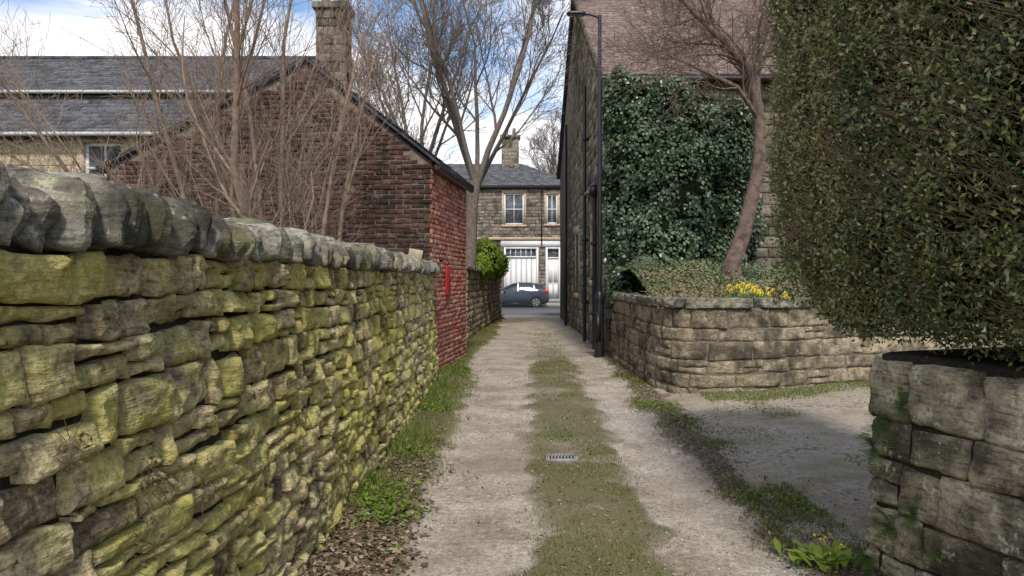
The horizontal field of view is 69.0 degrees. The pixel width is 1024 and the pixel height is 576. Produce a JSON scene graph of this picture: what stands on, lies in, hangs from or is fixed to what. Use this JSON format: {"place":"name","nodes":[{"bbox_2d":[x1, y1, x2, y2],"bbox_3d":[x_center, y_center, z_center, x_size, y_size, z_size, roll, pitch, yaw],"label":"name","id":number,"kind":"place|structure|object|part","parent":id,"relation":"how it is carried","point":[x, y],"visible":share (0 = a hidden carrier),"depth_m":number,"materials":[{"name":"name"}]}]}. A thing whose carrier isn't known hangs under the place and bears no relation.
{"place":"outdoors","nodes":[
{"label":"outdoors","id":0,"kind":"place"},
{"bbox_2d":[0,0,570,171],"label":"sky","id":1,"kind":"structure","parent":0,"point":[70,15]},
{"bbox_2d":[450,164,556,177],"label":"ridge","id":2,"kind":"structure","parent":0,"point":[519,164],"depth_m":53.10,"materials":[{"name":"stone"}]},
{"bbox_2d":[453,166,559,185],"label":"roof","id":3,"kind":"structure","parent":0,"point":[518,185],"depth_m":49.68,"materials":[{"name":"stone"}]},
{"bbox_2d":[448,165,559,184],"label":"roof slates","id":4,"kind":"object","parent":3,"relation":"on","point":[513,176],"visible":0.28,"depth_m":51.35,"materials":[{"name":"grey stone"}]},
{"bbox_2d":[502,138,518,167],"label":"chimney","id":5,"kind":"object","parent":3,"relation":"on","point":[511,155],"visible":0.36,"depth_m":53.12,"materials":[{"name":"beige stone"}]},
{"bbox_2d":[500,135,519,140],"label":"chimney cap","id":6,"kind":"object","parent":5,"relation":"on","point":[509,136],"visible":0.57,"depth_m":52.99,"materials":[{"name":"grey stone"}]},
{"bbox_2d":[502,138,518,167],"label":"chimney stack","id":7,"kind":"object","parent":5,"relation":"attached to","point":[507,154],"visible":0.6,"depth_m":53.10,"materials":[{"name":"beige stone"}]},
{"bbox_2d":[502,306,559,314],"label":"road","id":8,"kind":"structure","parent":0,"point":[530,310],"depth_m":39.62,"materials":[{"name":"grey asphalt"}]},
{"bbox_2d":[501,282,548,306],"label":"parked car","id":9,"kind":"object","parent":8,"relation":"on","point":[534,294],"visible":0.59,"depth_m":44.07,"materials":[{"name":"paint"}]},
{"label":"car windows","id":10,"kind":"part","parent":9,"relation":"part of","materials":[{"name":"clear glass"}]},
{"bbox_2d":[502,304,559,305],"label":"kerb","id":11,"kind":"structure","parent":8,"relation":"on","point":[529,305],"depth_m":46.23,"materials":[{"name":"stone"}]},
{"bbox_2d":[506,315,559,315],"bbox_3d":[0.950,1.246,33.665,3.100,0.039,1.300,0,1,0],"label":"lane crossover","id":12,"kind":"object","parent":8,"relation":"on","point":[535,315],"visible":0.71,"depth_m":33.85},
{"bbox_2d":[301,314,885,575],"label":"lane","id":13,"kind":"structure","parent":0,"point":[512,339],"depth_m":5.75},
{"bbox_2d":[545,454,577,462],"bbox_3d":[0.427,1.482,6.466,0.265,0.044,0.200,0,1,0],"label":"drain grate","id":14,"kind":"object","parent":13,"relation":"on","point":[561,458],"visible":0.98,"depth_m":6.43,"materials":[{"name":"metal"}]},
{"bbox_2d":[294,317,871,575],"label":"grass","id":15,"kind":"structure","parent":13,"relation":"on","point":[410,432],"depth_m":6.26,"materials":[{"name":"green plant"}]},
{"bbox_2d":[324,356,855,573],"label":"weeds","id":16,"kind":"object","parent":13,"relation":"on","point":[379,505],"visible":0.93,"depth_m":5.15,"materials":[{"name":"green plant"}]},
{"bbox_2d":[299,347,885,575],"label":"leaf litter","id":17,"kind":"object","parent":13,"relation":"on","point":[366,564],"visible":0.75,"depth_m":4.63,"materials":[{"name":"brown plant"}]},
{"bbox_2d":[773,533,864,572],"bbox_3d":[1.754,1.430,4.123,0.496,0.171,0.403,0,1,0],"label":"primrose plant","id":18,"kind":"object","parent":13,"relation":"on","point":[834,554],"visible":0.96,"depth_m":4.10,"materials":[{"name":"green plant"}]},
{"bbox_2d":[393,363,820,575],"bbox_3d":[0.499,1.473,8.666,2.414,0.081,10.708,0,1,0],"label":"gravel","id":19,"kind":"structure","parent":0,"point":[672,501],"depth_m":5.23,"materials":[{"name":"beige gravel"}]},
{"bbox_2d":[653,382,876,554],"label":"driveway","id":20,"kind":"structure","parent":0,"point":[823,466],"depth_m":6.86,"materials":[{"name":"gravel"},{"name":"dirt"},{"name":"grass"}]},
{"bbox_3d":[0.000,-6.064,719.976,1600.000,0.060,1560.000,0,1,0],"label":"ground","id":21,"kind":"structure","parent":0,"visible":0},
{"bbox_2d":[0,141,76,172],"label":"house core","id":22,"kind":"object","parent":21,"relation":"on","point":[36,165],"visible":0.03,"depth_m":17.99,"materials":[{"name":"beige stone"}]},
{"bbox_2d":[0,137,150,172],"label":"front wall","id":23,"kind":"structure","parent":22,"relation":"attached to","point":[35,161],"depth_m":17.96,"materials":[{"name":"beige stone"}]},
{"bbox_2d":[75,137,130,172],"bbox_3d":[-9.860,-2.953,17.994,1.320,1.600,0.190,0,1,0],"label":"stone surround","id":24,"kind":"object","parent":23,"relation":"attached to","point":[81,156],"visible":0.34,"depth_m":17.95,"materials":[{"name":"beige stone"}]},
{"bbox_2d":[85,143,122,177],"bbox_3d":[-9.860,-2.904,18.085,0.960,1.220,0.070,0,1,0],"label":"window","id":25,"kind":"structure","parent":24,"relation":"attached to","point":[87,159],"depth_m":18.05,"materials":[{"name":"white paint"}]},
{"bbox_2d":[85,143,122,177],"bbox_3d":[-9.860,-2.904,18.085,0.960,1.220,0.070,0,1,0],"label":"window frame","id":26,"kind":"structure","parent":25,"relation":"in","point":[87,160],"depth_m":18.05,"materials":[{"name":"white paint"}]},
{"bbox_2d":[89,147,121,180],"bbox_3d":[-9.860,-2.904,18.097,0.800,1.060,0.015,0,1,0],"label":"glass","id":27,"kind":"object","parent":25,"relation":"attached to","point":[99,153],"visible":0.21,"depth_m":18.09,"materials":[{"name":"glass"}]},
{"bbox_2d":[0,95,228,96],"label":"clerestory wall","id":28,"kind":"structure","parent":22,"relation":"on","point":[99,96],"depth_m":19.31,"materials":[{"name":"beige stone"}]},
{"bbox_2d":[0,97,226,136],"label":"roof","id":29,"kind":"structure","parent":28,"relation":"attached to","point":[88,114],"depth_m":18.68,"materials":[{"name":"stone"}]},
{"bbox_2d":[0,138,50,145],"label":"gutter brackets","id":30,"kind":"object","parent":29,"relation":"attached to","point":[41,140],"visible":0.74,"depth_m":17.64,"materials":[{"name":"black metal"}]},
{"bbox_2d":[0,132,158,135],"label":"gutter","id":31,"kind":"object","parent":29,"relation":"attached to","point":[70,133],"depth_m":17.58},
{"bbox_2d":[0,98,220,131],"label":"slates","id":32,"kind":"object","parent":29,"relation":"on","point":[86,107],"visible":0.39,"depth_m":18.43,"materials":[{"name":"grey stone"}]},
{"bbox_2d":[0,60,327,94],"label":"roof","id":33,"kind":"structure","parent":28,"relation":"on","point":[99,86],"depth_m":23.62,"materials":[{"name":"stone"}]},
{"bbox_2d":[0,56,315,59],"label":"ridge tiles","id":34,"kind":"object","parent":33,"relation":"on","point":[89,57],"visible":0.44,"depth_m":22.23,"materials":[{"name":"stone"}]},
{"bbox_2d":[0,59,326,89],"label":"slates","id":35,"kind":"object","parent":33,"relation":"on","point":[94,76],"visible":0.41,"depth_m":20.71,"materials":[{"name":"grey stone"}]},
{"bbox_2d":[0,90,232,93],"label":"gutter","id":36,"kind":"object","parent":35,"relation":"attached to","point":[84,91],"depth_m":18.97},
{"bbox_2d":[312,0,354,87],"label":"chimney stack","id":37,"kind":"object","parent":28,"relation":"on","point":[321,25],"visible":0.25,"depth_m":21.83,"materials":[{"name":"stone"}]},
{"bbox_2d":[0,244,440,575],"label":"stone wall","id":38,"kind":"structure","parent":21,"relation":"on","point":[216,355],"depth_m":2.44,"materials":[{"name":"stone"}]},
{"bbox_2d":[0,161,439,274],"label":"cope stones","id":39,"kind":"object","parent":38,"relation":"on","point":[69,212],"visible":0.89,"depth_m":2.42,"materials":[{"name":"grey stone"}]},
{"bbox_2d":[408,248,422,258],"bbox_3d":[-1.420,-0.448,10.896,0.239,0.270,0.061,0,1,0],"label":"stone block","id":40,"kind":"object","parent":39,"relation":"on","point":[417,253],"visible":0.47,"depth_m":10.87,"materials":[{"name":"beige stone"}]},
{"bbox_2d":[0,0,454,242],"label":"bare shrub","id":41,"kind":"object","parent":21,"relation":"on","point":[241,204],"visible":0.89,"depth_m":8.13,"materials":[{"name":"brown plant"}]},
{"bbox_2d":[95,56,473,369],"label":"brick outbuilding","id":42,"kind":"structure","parent":21,"relation":"on","point":[419,202],"depth_m":12.03,"materials":[{"name":"brick"}]},
{"bbox_2d":[439,257,450,294],"bbox_3d":[-1.128,-0.196,12.688,0.050,0.640,0.800,0,1,7],"label":"red sign","id":43,"kind":"object","parent":42,"relation":"attached to","point":[447,280],"visible":1,"depth_m":12.81,"materials":[{"name":"metal"}]},
{"bbox_2d":[334,0,516,156],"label":"bare tree","id":44,"kind":"object","parent":21,"relation":"on","point":[423,116],"visible":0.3,"depth_m":27.09,"materials":[{"name":"grey plant"}]},
{"bbox_2d":[320,0,592,265],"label":"bare tree","id":45,"kind":"object","parent":21,"relation":"on","point":[477,175],"visible":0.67,"depth_m":21.68,"materials":[{"name":"grey plant"}]},
{"bbox_2d":[466,279,500,338],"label":"brick wall","id":46,"kind":"structure","parent":21,"relation":"on","point":[483,301],"depth_m":22.79,"materials":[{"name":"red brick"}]},
{"bbox_2d":[466,265,481,271],"bbox_3d":[-0.948,-0.579,25.094,1.451,0.135,13.306,0,1,8],"label":"cope","id":47,"kind":"object","parent":46,"relation":"on","point":[473,268],"visible":0.25,"depth_m":19.90,"materials":[{"name":"stone"}]},
{"bbox_2d":[476,236,509,280],"bbox_3d":[-1.178,-0.957,25.704,1.886,1.511,7.332,0,1,4],"label":"garden bush","id":48,"kind":"object","parent":46,"relation":"on","point":[491,259],"visible":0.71,"depth_m":23.98,"materials":[{"name":"green plant"}]},
{"bbox_2d":[466,270,501,338],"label":"coursed blocks","id":49,"kind":"structure","parent":21,"relation":"on","point":[490,312],"depth_m":22.53,"materials":[{"name":"stone"}]},
{"bbox_2d":[520,101,561,175],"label":"bare tree","id":50,"kind":"object","parent":21,"relation":"on","point":[552,160],"visible":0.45,"depth_m":62.00,"materials":[{"name":"grey plant"}]},
{"bbox_2d":[566,11,604,357],"bbox_3d":[1.507,-2.072,15.229,0.796,7.117,0.230,0,1,0],"label":"street lamp","id":51,"kind":"object","parent":21,"relation":"on","point":[599,300],"visible":0.97,"depth_m":15.18,"materials":[{"name":"black metal"}]},
{"bbox_2d":[560,17,1023,344],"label":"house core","id":52,"kind":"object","parent":21,"relation":"on","point":[570,212],"visible":0.15,"depth_m":25.65,"materials":[{"name":"black stone"}]},
{"bbox_2d":[557,1,574,178],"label":"roof back","id":53,"kind":"structure","parent":52,"relation":"on","point":[570,34],"depth_m":27.33,"materials":[{"name":"stone"}]},
{"bbox_2d":[564,17,605,342],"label":"side wall","id":54,"kind":"structure","parent":52,"relation":"attached to","point":[591,109],"depth_m":21.08,"materials":[{"name":"stone"}]},
{"bbox_2d":[573,225,579,297],"bbox_3d":[2.032,-0.795,22.843,0.196,2.180,1.461,0,1,0],"label":"stone surround","id":55,"kind":"object","parent":54,"relation":"attached to","point":[575,294],"visible":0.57,"depth_m":22.25,"materials":[{"name":"brown stone"}]},
{"bbox_2d":[564,86,596,348],"bbox_3d":[1.865,-2.130,21.443,0.210,7.000,9.170,0,1,0],"label":"drain pipe","id":56,"kind":"object","parent":54,"relation":"attached to","point":[592,191],"visible":0.91,"depth_m":19.23,"materials":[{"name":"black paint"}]},
{"bbox_2d":[588,214,591,285],"bbox_3d":[2.014,-0.946,18.291,0.195,1.780,1.161,0,1,0],"label":"stone surround","id":57,"kind":"object","parent":54,"relation":"attached to","point":[590,282],"visible":0.2,"depth_m":18.70,"materials":[{"name":"brown stone"}]},
{"bbox_2d":[583,0,773,74],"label":"roof front","id":58,"kind":"structure","parent":52,"relation":"on","point":[685,37],"depth_m":17.36,"materials":[{"name":"ceramic"}]},
{"bbox_2d":[571,0,597,76],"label":"verge board","id":59,"kind":"object","parent":58,"relation":"attached to","point":[584,29],"visible":0.67,"depth_m":18.50,"materials":[{"name":"wood"}]},
{"bbox_2d":[576,0,794,74],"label":"roof tiles","id":60,"kind":"object","parent":58,"relation":"on","point":[598,7],"visible":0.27,"depth_m":19.25,"materials":[{"name":"ceramic"}]},
{"bbox_2d":[602,75,774,80],"bbox_3d":[5.440,-4.399,15.624,7.120,0.120,0.120,0,1,0],"label":"gutter","id":61,"kind":"object","parent":58,"relation":"attached to","point":[762,78],"visible":0.07,"depth_m":15.57,"materials":[{"name":"black paint"}]},
{"bbox_2d":[611,302,1002,392],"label":"stone retaining wall","id":62,"kind":"structure","parent":21,"relation":"on","point":[728,330],"depth_m":10.22,"materials":[{"name":"beige stone"}]},
{"bbox_2d":[611,255,811,308],"bbox_3d":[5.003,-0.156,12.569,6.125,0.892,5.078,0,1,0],"label":"ground cover","id":63,"kind":"object","parent":62,"relation":"on","point":[710,265],"visible":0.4,"depth_m":12.15,"materials":[{"name":"green plant"}]},
{"bbox_2d":[573,0,780,280],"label":"leaning tree","id":64,"kind":"object","parent":63,"relation":"on","point":[751,75],"visible":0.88,"depth_m":12.30,"materials":[{"name":"brown plant"}]},
{"bbox_2d":[629,254,797,283],"bbox_3d":[4.166,-0.233,12.738,4.291,0.786,1.096,0,1,22],"label":"lavender shrub","id":65,"kind":"object","parent":63,"relation":"on","point":[751,269],"visible":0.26,"depth_m":12.97,"materials":[{"name":"grey plant"}]},
{"bbox_2d":[639,281,813,302],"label":"dry stalks","id":66,"kind":"object","parent":63,"relation":"on","point":[690,292],"visible":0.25,"depth_m":10.68,"materials":[{"name":"plant"}]},
{"bbox_2d":[721,282,789,309],"bbox_3d":[3.503,0.109,10.667,1.004,0.396,0.574,0,1,21],"label":"daffodil clump","id":67,"kind":"object","parent":63,"relation":"on","point":[756,290],"visible":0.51,"depth_m":10.63,"materials":[{"name":"yellow plant"}]},
{"bbox_2d":[610,292,815,307],"bbox_3d":[3.638,0.189,11.690,6.699,0.145,4.229,0,1,35],"label":"flat cope","id":68,"kind":"object","parent":62,"relation":"on","point":[637,298],"visible":0.56,"depth_m":10.15,"materials":[{"name":"stone"}]},
{"bbox_2d":[610,300,1002,393],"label":"coursed blocks","id":69,"kind":"structure","parent":62,"relation":"attached to","point":[773,345],"depth_m":10.30,"materials":[{"name":"stone"}]},
{"bbox_2d":[604,81,1021,352],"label":"front wall","id":70,"kind":"structure","parent":21,"relation":"on","point":[762,252],"depth_m":15.98,"materials":[{"name":"stone"}]},
{"bbox_2d":[602,63,767,312],"bbox_3d":[3.541,-1.963,15.293,3.532,5.531,2.038,0,1,0],"label":"ivy","id":71,"kind":"object","parent":70,"relation":"attached to","point":[658,197],"visible":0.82,"depth_m":15.08,"materials":[{"name":"green plant"}]},
{"bbox_2d":[877,346,1023,575],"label":"stone wall","id":72,"kind":"structure","parent":21,"relation":"on","point":[992,367],"depth_m":3.75,"materials":[{"name":"grey stone"}]},
{"bbox_2d":[754,0,1023,371],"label":"privet hedge","id":73,"kind":"object","parent":72,"relation":"on","point":[897,155],"visible":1,"depth_m":3.56,"materials":[{"name":"green plant"}]},
{"bbox_2d":[865,359,1023,575],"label":"blocks","id":74,"kind":"structure","parent":72,"relation":"attached to","point":[977,406],"depth_m":3.53,"materials":[{"name":"stone"}]},
{"bbox_2d":[844,387,953,575],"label":"wall fern","id":75,"kind":"object","parent":74,"relation":"attached to","point":[911,508],"depth_m":3.82,"materials":[{"name":"green plant"}]},
{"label":"pavement","id":76,"kind":"structure","parent":0,"visible":0},
{"bbox_2d":[477,188,559,287],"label":"front wall","id":77,"kind":"structure","parent":76,"relation":"on","point":[490,209],"depth_m":49.95,"materials":[{"name":"stone"}]},
{"bbox_2d":[501,190,526,226],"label":"stone surround","id":78,"kind":"object","parent":77,"relation":"attached to","point":[503,192],"visible":1,"depth_m":49.92,"materials":[{"name":"beige stone"}]},
{"bbox_2d":[504,194,523,224],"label":"window","id":79,"kind":"structure","parent":78,"relation":"attached to","point":[514,209],"depth_m":50.01,"materials":[{"name":"white glass"}]},
{"bbox_2d":[505,195,522,222],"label":"glass","id":80,"kind":"object","parent":79,"relation":"attached to","point":[513,202],"visible":1,"depth_m":50.05,"materials":[{"name":"glass"}]},
{"bbox_2d":[504,194,523,224],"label":"window frame","id":81,"kind":"structure","parent":79,"relation":"in","point":[504,194],"depth_m":50.01,"materials":[{"name":"white paint"}]},
{"bbox_2d":[477,237,559,239],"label":"string course","id":82,"kind":"object","parent":77,"relation":"attached to","point":[524,238],"depth_m":49.85,"materials":[{"name":"beige stone"}]},
{"bbox_2d":[541,189,541,245],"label":"downpipe","id":83,"kind":"object","parent":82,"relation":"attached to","point":[541,217],"visible":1,"depth_m":49.81,"materials":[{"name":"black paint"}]},
{"bbox_2d":[480,186,559,187],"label":"eaves gutter","id":84,"kind":"object","parent":77,"relation":"on","point":[520,187],"depth_m":49.63,"materials":[{"name":"black paint"}]},
{"bbox_2d":[501,240,559,246],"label":"fascia board","id":85,"kind":"object","parent":77,"relation":"attached to","point":[528,243],"visible":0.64,"depth_m":49.92,"materials":[{"name":"white paint"}]},
{"bbox_2d":[544,191,559,225],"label":"stone surround","id":86,"kind":"object","parent":77,"relation":"attached to","point":[551,192],"visible":0.82,"depth_m":49.92,"materials":[{"name":"beige stone"}]},
{"bbox_2d":[546,194,557,223],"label":"window","id":87,"kind":"structure","parent":86,"relation":"attached to","point":[547,195],"depth_m":50.01,"materials":[{"name":"white glass"}]},
{"bbox_2d":[548,196,555,222],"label":"glass","id":88,"kind":"object","parent":87,"relation":"attached to","point":[551,205],"visible":1,"depth_m":50.05,"materials":[{"name":"glass"}]},
{"bbox_2d":[546,194,557,223],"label":"window frame","id":89,"kind":"structure","parent":87,"relation":"in","point":[547,195],"depth_m":50.00,"materials":[{"name":"white paint"}]},
{"bbox_2d":[477,188,559,288],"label":"mortar backing","id":90,"kind":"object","parent":76,"relation":"on","point":[489,227],"visible":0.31,"depth_m":49.98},
{"bbox_2d":[546,247,559,298],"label":"front door","id":91,"kind":"structure","parent":90,"relation":"attached to","point":[553,275],"depth_m":50.10,"materials":[{"name":"white paint"}]},
{"bbox_2d":[548,249,558,256],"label":"door fanlight","id":92,"kind":"object","parent":91,"relation":"attached to","point":[553,252],"depth_m":50.14,"materials":[{"name":"grey glass"}]},
{"bbox_2d":[504,247,537,286],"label":"garage door","id":93,"kind":"structure","parent":76,"relation":"on","point":[520,268],"depth_m":50.06,"materials":[{"name":"white wood"}]},
{"bbox_2d":[506,249,535,255],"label":"garage fanlight","id":94,"kind":"object","parent":93,"relation":"in","point":[528,252],"visible":0.86,"depth_m":50.13,"materials":[{"name":"glass"}]},
{"bbox_2d":[548,299,559,302],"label":"door step","id":95,"kind":"object","parent":76,"relation":"on","point":[554,301],"depth_m":49.66,"materials":[{"name":"stone"}]}
]}

